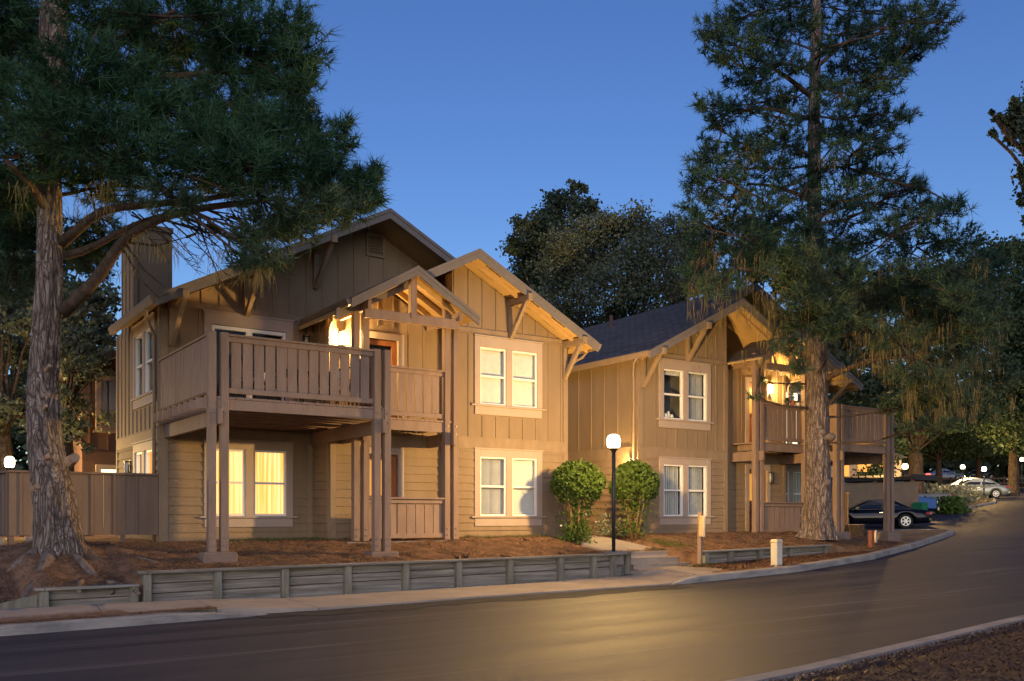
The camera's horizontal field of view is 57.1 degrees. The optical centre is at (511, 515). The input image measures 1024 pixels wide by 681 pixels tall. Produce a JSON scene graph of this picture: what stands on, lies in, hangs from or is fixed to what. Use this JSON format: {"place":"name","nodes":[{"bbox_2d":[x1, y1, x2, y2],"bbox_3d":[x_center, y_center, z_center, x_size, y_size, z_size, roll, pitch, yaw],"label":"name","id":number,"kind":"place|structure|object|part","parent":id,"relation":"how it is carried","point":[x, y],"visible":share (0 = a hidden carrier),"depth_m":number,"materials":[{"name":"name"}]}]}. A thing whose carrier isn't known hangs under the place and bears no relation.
{"place":"outdoors","nodes":[
{"label":"outdoors","id":0,"kind":"place"},
{"bbox_2d":[229,353,267,399],"bbox_3d":[-5.172,-2.668,18.479,0.604,0.939,0.512,0,0,-44],"label":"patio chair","id":1,"kind":"object","parent":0,"point":[242,375],"visible":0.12,"depth_m":18.34,"materials":[{"name":"wood"}]},
{"bbox_2d":[253,368,285,400],"bbox_3d":[-5.155,-2.668,19.944,0.512,0.939,0.604,0,0,-44],"label":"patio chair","id":2,"kind":"object","parent":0,"point":[264,388],"visible":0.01,"depth_m":19.91,"materials":[{"name":"metal"}]},
{"bbox_2d":[275,369,308,401],"bbox_3d":[-4.507,-2.563,19.182,0.960,0.734,0.960,0,0,-34],"label":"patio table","id":3,"kind":"object","parent":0,"point":[279,398],"visible":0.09,"depth_m":19.11,"materials":[{"name":"wood"}]},
{"bbox_2d":[318,370,338,404],"bbox_3d":[-3.994,-2.708,20.740,0.570,1.024,0.561,0,0,-34],"label":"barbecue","id":4,"kind":"object","parent":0,"point":[319,383],"visible":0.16,"depth_m":20.59,"materials":[{"name":"metal"}]},
{"bbox_2d":[316,367,349,404],"bbox_3d":[-3.702,-2.668,19.678,0.604,0.939,0.512,0,0,-44],"label":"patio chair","id":5,"kind":"object","parent":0,"point":[339,388],"visible":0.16,"depth_m":19.64,"materials":[{"name":"wood"}]},
{"bbox_2d":[0,564,720,620],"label":"sidewalk","id":6,"kind":"structure","parent":0,"point":[653,576],"depth_m":16.21,"materials":[{"name":"concrete"}]},
{"bbox_2d":[0,594,36,608],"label":"tapered plank","id":7,"kind":"object","parent":6,"relation":"on","point":[28,602],"visible":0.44,"depth_m":14.28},
{"bbox_2d":[0,614,105,623],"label":"needle strip","id":8,"kind":"object","parent":6,"relation":"on","point":[53,620],"depth_m":12.83,"materials":[{"name":"brown plant"}]},
{"bbox_2d":[0,605,216,623],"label":"fallen needles","id":9,"kind":"object","parent":6,"relation":"on","point":[94,615],"visible":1,"depth_m":13.01,"materials":[{"name":"brown plant"}]},
{"bbox_2d":[697,512,705,564],"bbox_3d":[4.451,0.700,22.190,0.166,1.603,0.445,0,0,3],"label":"sign post","id":10,"kind":"object","parent":6,"relation":"on","point":[701,525],"visible":0.83,"depth_m":22.27,"materials":[{"name":"paint"}]},
{"bbox_2d":[0,529,948,601],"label":"bank","id":11,"kind":"structure","parent":0,"point":[905,535],"depth_m":18.66,"materials":[{"name":"brown soil"}]},
{"bbox_2d":[0,537,3,545],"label":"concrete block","id":12,"kind":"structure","parent":11,"relation":"on","point":[2,540],"depth_m":17.95,"materials":[{"name":"beige concrete"}]},
{"bbox_2d":[0,471,8,544],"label":"fence","id":13,"kind":"object","parent":11,"relation":"on","point":[4,503],"visible":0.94,"depth_m":18.87,"materials":[{"name":"paint"}]},
{"bbox_2d":[23,278,120,471],"bbox_3d":[-11.864,-2.818,25.620,2.517,7.636,3.216,0,0,-34],"label":"oak tree","id":14,"kind":"object","parent":11,"relation":"on","point":[88,367],"visible":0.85,"depth_m":25.61,"materials":[{"name":"green plant"}]},
{"bbox_2d":[7,470,159,544],"bbox_3d":[-8.839,-0.006,19.552,2.890,1.812,0.180,0,0,-34],"label":"fence","id":15,"kind":"object","parent":11,"relation":"on","point":[122,505],"visible":0.69,"depth_m":19.72,"materials":[{"name":"paint"}]},
{"bbox_2d":[33,583,139,606],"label":"retaining wall","id":16,"kind":"structure","parent":11,"relation":"on","point":[55,594],"depth_m":14.76,"materials":[{"name":"grey wood"}]},
{"bbox_2d":[0,0,394,597],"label":"pine tree","id":17,"kind":"object","parent":11,"relation":"on","point":[59,95],"visible":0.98,"depth_m":15.55,"materials":[{"name":"green plant"}]},
{"bbox_2d":[106,208,600,562],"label":"apartment house","id":18,"kind":"structure","parent":11,"relation":"on","point":[450,421],"depth_m":21.76,"materials":[{"name":"brown wood"}]},
{"bbox_2d":[132,438,151,539],"bbox_3d":[-8.211,-0.593,21.622,0.585,2.245,2.180,0,0,-34],"label":"window","id":19,"kind":"structure","parent":18,"relation":"in","point":[144,448],"depth_m":21.51,"materials":[{"name":"clear glass"}]},
{"bbox_2d":[130,311,156,409],"bbox_3d":[-8.208,-3.492,21.618,0.585,1.965,2.250,0,0,-34],"label":"window","id":20,"kind":"structure","parent":18,"relation":"in","point":[141,330],"depth_m":21.51,"materials":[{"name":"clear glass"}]},
{"bbox_2d":[199,438,297,526],"bbox_3d":[-6.084,-0.733,21.565,2.250,1.965,0.585,0,0,-34],"label":"window","id":21,"kind":"structure","parent":18,"relation":"in","point":[260,472],"depth_m":21.59,"materials":[{"name":"beige glass"}]},
{"bbox_2d":[202,309,294,400],"bbox_3d":[-6.088,-3.377,21.572,2.110,2.355,0.570,0,0,-34],"label":"sliding door","id":22,"kind":"structure","parent":18,"relation":"in","point":[219,318],"depth_m":21.45,"materials":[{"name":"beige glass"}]},
{"bbox_2d":[360,330,403,417],"bbox_3d":[-3.129,-3.250,22.243,1.120,2.100,0.345,0,0,-34],"label":"entry door","id":23,"kind":"structure","parent":18,"relation":"in","point":[373,344],"depth_m":22.33,"materials":[{"name":"brown wood"}]},
{"bbox_2d":[360,447,403,537],"bbox_3d":[-3.129,-0.540,22.243,1.120,2.120,0.345,0,0,-34],"label":"entry door","id":24,"kind":"structure","parent":18,"relation":"in","point":[394,451],"depth_m":22.36,"materials":[{"name":"brown wood"}]},
{"bbox_2d":[471,334,545,418],"bbox_3d":[-0.103,-3.493,23.776,2.250,1.965,0.221,0,0,-34],"label":"window","id":25,"kind":"structure","parent":18,"relation":"in","point":[507,372],"depth_m":23.74,"materials":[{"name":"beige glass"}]},
{"bbox_2d":[471,447,545,525],"bbox_3d":[-0.109,-0.718,23.786,2.250,1.935,0.243,0,0,-34],"label":"window","id":26,"kind":"structure","parent":18,"relation":"in","point":[507,482],"depth_m":23.74,"materials":[{"name":"beige glass"}]},
{"bbox_2d":[137,550,632,601],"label":"retaining wall","id":27,"kind":"structure","parent":11,"relation":"on","point":[610,565],"depth_m":17.52,"materials":[{"name":"grey wood"}]},
{"bbox_2d":[0,531,883,602],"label":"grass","id":28,"kind":"structure","parent":11,"relation":"on","point":[326,539],"depth_m":21.52,"materials":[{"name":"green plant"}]},
{"bbox_2d":[0,531,911,602],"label":"fallen needles","id":29,"kind":"object","parent":11,"relation":"on","point":[491,553],"visible":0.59,"depth_m":19.63,"materials":[{"name":"brown plant"}]},
{"bbox_2d":[34,544,882,606],"bbox_3d":[-5.594,1.405,16.487,69.051,1.584,5.694,0,0,-40],"label":"bank face","id":30,"kind":"object","parent":11,"relation":"attached to","point":[688,556],"visible":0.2,"depth_m":19.95},
{"bbox_2d":[453,554,468,558],"bbox_3d":[-1.014,0.816,18.990,0.302,0.115,0.447,0,0,-34],"label":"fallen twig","id":31,"kind":"object","parent":11,"relation":"on","point":[464,556],"visible":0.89,"depth_m":18.99,"materials":[{"name":"brown wood"}]},
{"bbox_2d":[547,458,606,545],"bbox_3d":[1.633,-0.325,23.291,1.433,2.230,1.451,0,0,-34],"label":"clipped bush","id":32,"kind":"object","parent":11,"relation":"on","point":[585,485],"visible":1,"depth_m":23.04,"materials":[{"name":"green plant"}]},
{"bbox_2d":[589,513,611,536],"bbox_3d":[2.452,0.228,25.040,0.772,0.640,0.708,0,0,-34],"label":"shrub","id":33,"kind":"object","parent":11,"relation":"on","point":[605,529],"visible":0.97,"depth_m":24.94,"materials":[{"name":"green plant"}]},
{"bbox_2d":[604,448,622,564],"bbox_3d":[2.290,-0.362,21.224,0.320,2.945,0.320,0,0,-34],"label":"street lamp","id":34,"kind":"object","parent":11,"relation":"on","point":[613,451],"visible":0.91,"depth_m":21.18,"materials":[{"name":"metal"}]},
{"bbox_2d":[600,518,633,537],"bbox_3d":[2.777,0.307,25.011,0.876,0.540,1.001,0,0,-34],"label":"shrub","id":35,"kind":"object","parent":11,"relation":"on","point":[619,527],"visible":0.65,"depth_m":24.90,"materials":[{"name":"green plant"}]},
{"bbox_2d":[581,535,657,550],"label":"walkway","id":36,"kind":"structure","parent":11,"relation":"on","point":[603,543],"depth_m":23.44,"materials":[{"name":"concrete"}]},
{"bbox_2d":[607,459,661,541],"bbox_3d":[3.207,-0.419,24.602,1.359,2.177,1.392,0,0,-34],"label":"clipped bush","id":37,"kind":"object","parent":11,"relation":"on","point":[628,473],"visible":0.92,"depth_m":24.32,"materials":[{"name":"green plant"}]},
{"bbox_2d":[568,283,900,541],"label":"apartment house","id":38,"kind":"structure","parent":11,"relation":"on","point":[716,449],"depth_m":27.98,"materials":[{"name":"brown wood"}]},
{"bbox_2d":[656,358,713,430],"bbox_3d":[4.874,-3.492,27.377,2.250,1.965,0.585,0,0,-34],"label":"window","id":39,"kind":"structure","parent":38,"relation":"in","point":[684,403],"depth_m":27.41,"materials":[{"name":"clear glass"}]},
{"bbox_2d":[656,456,713,524],"bbox_3d":[4.874,-0.718,27.377,2.250,1.935,0.585,0,0,-34],"label":"window","id":40,"kind":"structure","parent":38,"relation":"in","point":[685,484],"depth_m":27.19,"materials":[{"name":"clear glass"}]},
{"bbox_2d":[745,377,770,442],"bbox_3d":[7.592,-3.250,29.525,1.120,2.100,0.345,0,0,-34],"label":"entry door","id":41,"kind":"structure","parent":38,"relation":"in","point":[748,386],"depth_m":29.32,"materials":[{"name":"brown wood"}]},
{"bbox_2d":[745,464,770,530],"bbox_3d":[7.592,-0.540,29.525,1.120,2.120,0.345,0,0,-34],"label":"entry door","id":42,"kind":"structure","parent":38,"relation":"in","point":[748,473],"depth_m":29.34,"materials":[{"name":"brown wood"}]},
{"bbox_2d":[784,397,789,404],"bbox_3d":[8.338,-3.485,28.552,0.220,0.246,0.244,0,0,-10],"label":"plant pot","id":43,"kind":"object","parent":38,"relation":"on","point":[787,401],"visible":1,"depth_m":28.54,"materials":[{"name":"metal"}]},
{"bbox_2d":[788,387,795,404],"bbox_3d":[8.550,-3.654,28.695,0.271,0.584,0.270,0,0,-34],"label":"plant pot","id":44,"kind":"object","parent":38,"relation":"on","point":[792,401],"visible":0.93,"depth_m":28.67,"materials":[{"name":"ceramic"}]},
{"bbox_2d":[786,465,800,522],"bbox_3d":[9.310,-0.733,32.022,2.250,1.965,0.585,0,0,-34],"label":"sliding door","id":45,"kind":"structure","parent":38,"relation":"in","point":[793,472],"depth_m":31.86,"materials":[{"name":"clear glass"}]},
{"bbox_2d":[786,382,800,443],"bbox_3d":[9.306,-3.377,32.029,2.110,2.355,0.570,0,0,-34],"label":"sliding door","id":46,"kind":"structure","parent":38,"relation":"in","point":[795,396],"depth_m":31.85,"materials":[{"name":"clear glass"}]},
{"bbox_2d":[794,400,802,405],"bbox_3d":[8.742,-3.451,28.815,0.296,0.178,0.317,0,0,-34],"label":"plant pot","id":47,"kind":"object","parent":38,"relation":"on","point":[798,403],"visible":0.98,"depth_m":28.75,"materials":[{"name":"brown ceramic"}]},
{"bbox_2d":[703,544,831,566],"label":"retaining wall","id":48,"kind":"structure","parent":11,"relation":"on","point":[731,555],"depth_m":23.58,"materials":[{"name":"grey wood"}]},
{"bbox_2d":[667,0,1023,539],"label":"pine tree","id":49,"kind":"object","parent":11,"relation":"on","point":[808,290],"visible":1,"depth_m":25.20,"materials":[{"name":"green plant"}]},
{"bbox_2d":[844,524,866,536],"bbox_3d":[11.122,0.536,30.504,0.690,0.535,0.700,0,0,13],"label":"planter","id":50,"kind":"object","parent":11,"relation":"on","point":[856,529],"visible":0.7,"depth_m":30.22,"materials":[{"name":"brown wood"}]},
{"bbox_2d":[868,530,876,547],"bbox_3d":[10.188,0.749,26.497,0.279,0.700,0.207,0,0,-34],"label":"marker post","id":51,"kind":"object","parent":11,"relation":"on","point":[872,537],"visible":0.79,"depth_m":26.43,"materials":[{"name":"red wood"}]},
{"bbox_2d":[0,488,1023,680],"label":"road","id":52,"kind":"structure","parent":0,"point":[969,572],"depth_m":12.06,"materials":[{"name":"grey asphalt"}]},
{"bbox_2d":[0,612,266,635],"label":"kerb","id":53,"kind":"structure","parent":52,"relation":"on","point":[75,624],"depth_m":12.72,"materials":[{"name":"concrete"}]},
{"bbox_2d":[257,584,693,617],"bbox_3d":[-0.067,1.435,16.382,8.900,0.100,0.961,0,0,-34],"label":"kerb","id":54,"kind":"object","parent":52,"relation":"on","point":[455,602],"visible":1,"depth_m":15.96,"materials":[{"name":"concrete"}]},
{"bbox_2d":[844,492,849,528],"bbox_3d":[10.918,0.094,31.010,0.152,1.712,1.096,0,0,6],"label":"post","id":55,"kind":"object","parent":52,"relation":"on","point":[846,508],"visible":0.44,"depth_m":30.66,"materials":[{"name":"paint"}]},
{"bbox_2d":[726,615,1023,680],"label":"kerb","id":56,"kind":"structure","parent":52,"relation":"on","point":[788,673],"depth_m":9.50,"materials":[{"name":"concrete"}]},
{"bbox_2d":[831,482,918,511],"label":"screen fence","id":57,"kind":"object","parent":52,"relation":"on","point":[904,494],"visible":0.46,"depth_m":51.36,"materials":[{"name":"brown wood"}]},
{"bbox_2d":[832,499,931,527],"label":"parked car","id":58,"kind":"object","parent":52,"relation":"on","point":[869,512],"visible":0.6,"depth_m":45.62,"materials":[{"name":"black paint"}]},
{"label":"side window","id":59,"kind":"part","parent":58,"relation":"part of","materials":[{"name":"black glass"}]},
{"bbox_2d":[831,474,937,506],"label":"carport","id":60,"kind":"object","parent":52,"relation":"on","point":[877,478],"visible":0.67,"depth_m":54.56,"materials":[{"name":"brown wood"}]},
{"bbox_2d":[848,496,938,510],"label":"pickup truck","id":61,"kind":"object","parent":52,"relation":"on","point":[932,503],"visible":0.17,"depth_m":54.05,"materials":[{"name":"blue paint"}]},
{"bbox_2d":[912,502,927,509],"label":"wheeled bin","id":62,"kind":"object","parent":52,"relation":"on","point":[920,505],"visible":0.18,"depth_m":49.82,"materials":[{"name":"green plastic"}]},
{"bbox_2d":[915,492,951,500],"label":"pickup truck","id":63,"kind":"object","parent":52,"relation":"on","point":[934,495],"visible":0.05,"depth_m":57.75,"materials":[{"name":"grey paint"}]},
{"bbox_2d":[924,468,964,480],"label":"distant car","id":64,"kind":"object","parent":52,"relation":"on","point":[947,473],"visible":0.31,"depth_m":111.24,"materials":[{"name":"silver metal"}]},
{"bbox_2d":[930,477,974,489],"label":"parked car","id":65,"kind":"object","parent":52,"relation":"on","point":[957,481],"visible":0.01,"depth_m":73.48,"materials":[{"name":"silver metal"}]},
{"bbox_2d":[935,495,975,513],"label":"shrub","id":66,"kind":"object","parent":52,"relation":"on","point":[948,504],"visible":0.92,"depth_m":55.59,"materials":[{"name":"green plant"}]},
{"bbox_2d":[956,478,1010,497],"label":"parked car","id":67,"kind":"object","parent":52,"relation":"on","point":[994,489],"visible":0.41,"depth_m":69.00,"materials":[{"name":"silver metal"}]},
{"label":"side window","id":68,"kind":"part","parent":67,"relation":"part of","materials":[{"name":"black glass"}]},
{"bbox_2d":[1021,461,1022,491],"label":"street lamp","id":69,"kind":"object","parent":52,"relation":"on","point":[1021,476],"visible":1,"depth_m":79.99,"materials":[{"name":"metal"}]},
{"bbox_2d":[0,0,1023,469],"label":"sky","id":70,"kind":"structure","parent":0,"point":[476,108],"materials":[{"name":"blue"}]},
{"bbox_2d":[673,553,865,577],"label":"verge","id":71,"kind":"structure","parent":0,"point":[729,570],"depth_m":21.99,"materials":[{"name":"brown soil"}]},
{"bbox_2d":[770,539,782,566],"bbox_3d":[6.067,0.950,21.600,0.215,0.840,0.215,0,0,-34],"label":"utility pedestal","id":72,"kind":"object","parent":71,"relation":"on","point":[776,552],"visible":0.79,"depth_m":21.53,"materials":[{"name":"plastic"}]},
{"bbox_2d":[799,625,1023,680],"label":"verge","id":73,"kind":"structure","parent":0,"point":[937,672],"depth_m":8.91,"materials":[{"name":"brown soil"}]},
{"bbox_2d":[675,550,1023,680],"bbox_3d":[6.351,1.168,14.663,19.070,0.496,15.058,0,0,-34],"label":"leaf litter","id":74,"kind":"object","parent":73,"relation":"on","point":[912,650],"visible":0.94,"depth_m":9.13,"materials":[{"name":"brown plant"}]},
{"bbox_2d":[986,81,1023,243],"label":"oak tree","id":75,"kind":"object","parent":73,"relation":"on","point":[1010,125],"visible":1,"depth_m":14.97,"materials":[{"name":"green plant"}]},
{"bbox_2d":[930,498,995,513],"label":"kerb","id":76,"kind":"structure","parent":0,"point":[978,505],"depth_m":60.86,"materials":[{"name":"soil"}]},
{"bbox_2d":[844,230,1023,492],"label":"cypress tree","id":77,"kind":"object","parent":76,"relation":"on","point":[916,444],"visible":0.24,"depth_m":59.70,"materials":[{"name":"green plant"}]},
{"bbox_2d":[925,482,978,504],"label":"shrub","id":78,"kind":"object","parent":76,"relation":"on","point":[939,490],"visible":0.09,"depth_m":61.17,"materials":[{"name":"green plant"}]},
{"bbox_2d":[925,496,989,511],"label":"shrub","id":79,"kind":"object","parent":76,"relation":"on","point":[988,501],"visible":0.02,"depth_m":57.29,"materials":[{"name":"green plant"}]},
{"bbox_2d":[925,483,995,502],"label":"shrub","id":80,"kind":"object","parent":76,"relation":"on","point":[968,498],"visible":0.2,"depth_m":63.02,"materials":[{"name":"green plant"}]},
{"bbox_2d":[929,485,997,500],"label":"shrub","id":81,"kind":"object","parent":76,"relation":"on","point":[978,493],"visible":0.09,"depth_m":65.24,"materials":[{"name":"green plant"}]},
{"bbox_2d":[982,471,985,498],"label":"street lamp","id":82,"kind":"object","parent":76,"relation":"on","point":[983,483],"visible":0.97,"depth_m":65.96,"materials":[{"name":"metal"}]},
{"bbox_2d":[965,498,992,505],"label":"verge","id":83,"kind":"structure","parent":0,"point":[980,502],"depth_m":62.54,"materials":[{"name":"brown soil"}]},
{"bbox_3d":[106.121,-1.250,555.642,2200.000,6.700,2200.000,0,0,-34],"label":"ground","id":84,"kind":"structure","parent":0,"visible":0},
{"bbox_2d":[0,305,1023,486],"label":"woods","id":85,"kind":"object","parent":84,"relation":"on","point":[18,440],"visible":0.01,"depth_m":115.10,"materials":[{"name":"green plant"}]},
{"bbox_2d":[495,178,608,323],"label":"tree","id":86,"kind":"object","parent":84,"relation":"on","point":[555,205],"visible":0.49,"depth_m":49.42,"materials":[{"name":"green plant"}]},
{"bbox_2d":[520,195,741,328],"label":"oak tree","id":87,"kind":"object","parent":84,"relation":"on","point":[632,285],"visible":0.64,"depth_m":41.38,"materials":[{"name":"green plant"}]},
{"bbox_2d":[631,550,690,568],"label":"steps","id":88,"kind":"structure","parent":84,"relation":"on","point":[645,559],"depth_m":22.77,"materials":[{"name":"concrete"}]},
{"bbox_2d":[711,208,906,407],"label":"oak tree","id":89,"kind":"object","parent":84,"relation":"on","point":[872,387],"visible":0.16,"depth_m":46.69,"materials":[{"name":"green plant"}]},
{"bbox_2d":[668,529,954,584],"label":"kerb","id":90,"kind":"structure","parent":84,"relation":"on","point":[699,578],"depth_m":21.85,"materials":[{"name":"concrete"}]},
{"bbox_2d":[831,453,907,476],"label":"distant building","id":91,"kind":"structure","parent":84,"relation":"on","point":[847,470],"depth_m":75.00,"materials":[{"name":"beige"}]},
{"bbox_2d":[844,465,848,475],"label":"window","id":92,"kind":"structure","parent":91,"relation":"in","point":[846,467],"depth_m":74.95,"materials":[{"name":"yellow glass"}]},
{"bbox_2d":[857,464,870,471],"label":"window","id":93,"kind":"structure","parent":91,"relation":"in","point":[863,465],"depth_m":74.95,"materials":[{"name":"yellow glass"}]},
{"bbox_2d":[894,410,999,486],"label":"oak tree","id":94,"kind":"object","parent":84,"relation":"on","point":[940,447],"visible":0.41,"depth_m":87.20,"materials":[{"name":"green plant"}]},
{"bbox_2d":[961,467,994,477],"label":"distant car","id":95,"kind":"object","parent":84,"relation":"on","point":[989,473],"visible":0.35,"depth_m":115.17,"materials":[{"name":"grey paint"}]},
{"bbox_2d":[954,234,1023,495],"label":"cypress tree","id":96,"kind":"object","parent":84,"relation":"on","point":[1010,428],"visible":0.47,"depth_m":71.42,"materials":[{"name":"green plant"}]},
{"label":"yard","id":97,"kind":"structure","parent":0,"visible":0},
{"bbox_2d":[0,249,35,470],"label":"oak tree","id":98,"kind":"object","parent":97,"relation":"on","point":[14,351],"visible":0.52,"depth_m":30.64,"materials":[{"name":"green plant"}]},
{"bbox_2d":[0,179,120,383],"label":"oak tree","id":99,"kind":"object","parent":97,"relation":"on","point":[66,277],"visible":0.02,"depth_m":51.12,"materials":[{"name":"green plant"}]},
{"bbox_2d":[22,350,115,535],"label":"neighbour house","id":100,"kind":"structure","parent":97,"relation":"on","point":[102,458],"depth_m":27.50,"materials":[{"name":"brown paint"}]},
{"bbox_2d":[93,375,115,432],"bbox_3d":[-11.221,-3.265,27.979,2.280,1.670,0.099,0,0,-34],"label":"window","id":101,"kind":"structure","parent":100,"relation":"in","point":[102,392],"depth_m":27.56,"materials":[{"name":"glass"}]},
{"bbox_2d":[96,464,115,472],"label":"window","id":102,"kind":"structure","parent":100,"relation":"in","point":[99,468],"depth_m":27.55,"materials":[{"name":"beige glass"}]},
{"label":"verge","id":103,"kind":"structure","parent":0,"visible":0},
{"bbox_2d":[925,476,1023,488],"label":"post fence","id":104,"kind":"object","parent":103,"relation":"on","point":[950,479],"visible":0.22,"depth_m":97.84,"materials":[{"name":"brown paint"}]},
{"bbox_2d":[945,428,1023,477],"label":"oak tree","id":105,"kind":"object","parent":103,"relation":"on","point":[997,459],"visible":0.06,"depth_m":91.76,"materials":[{"name":"green plant"}]}
]}

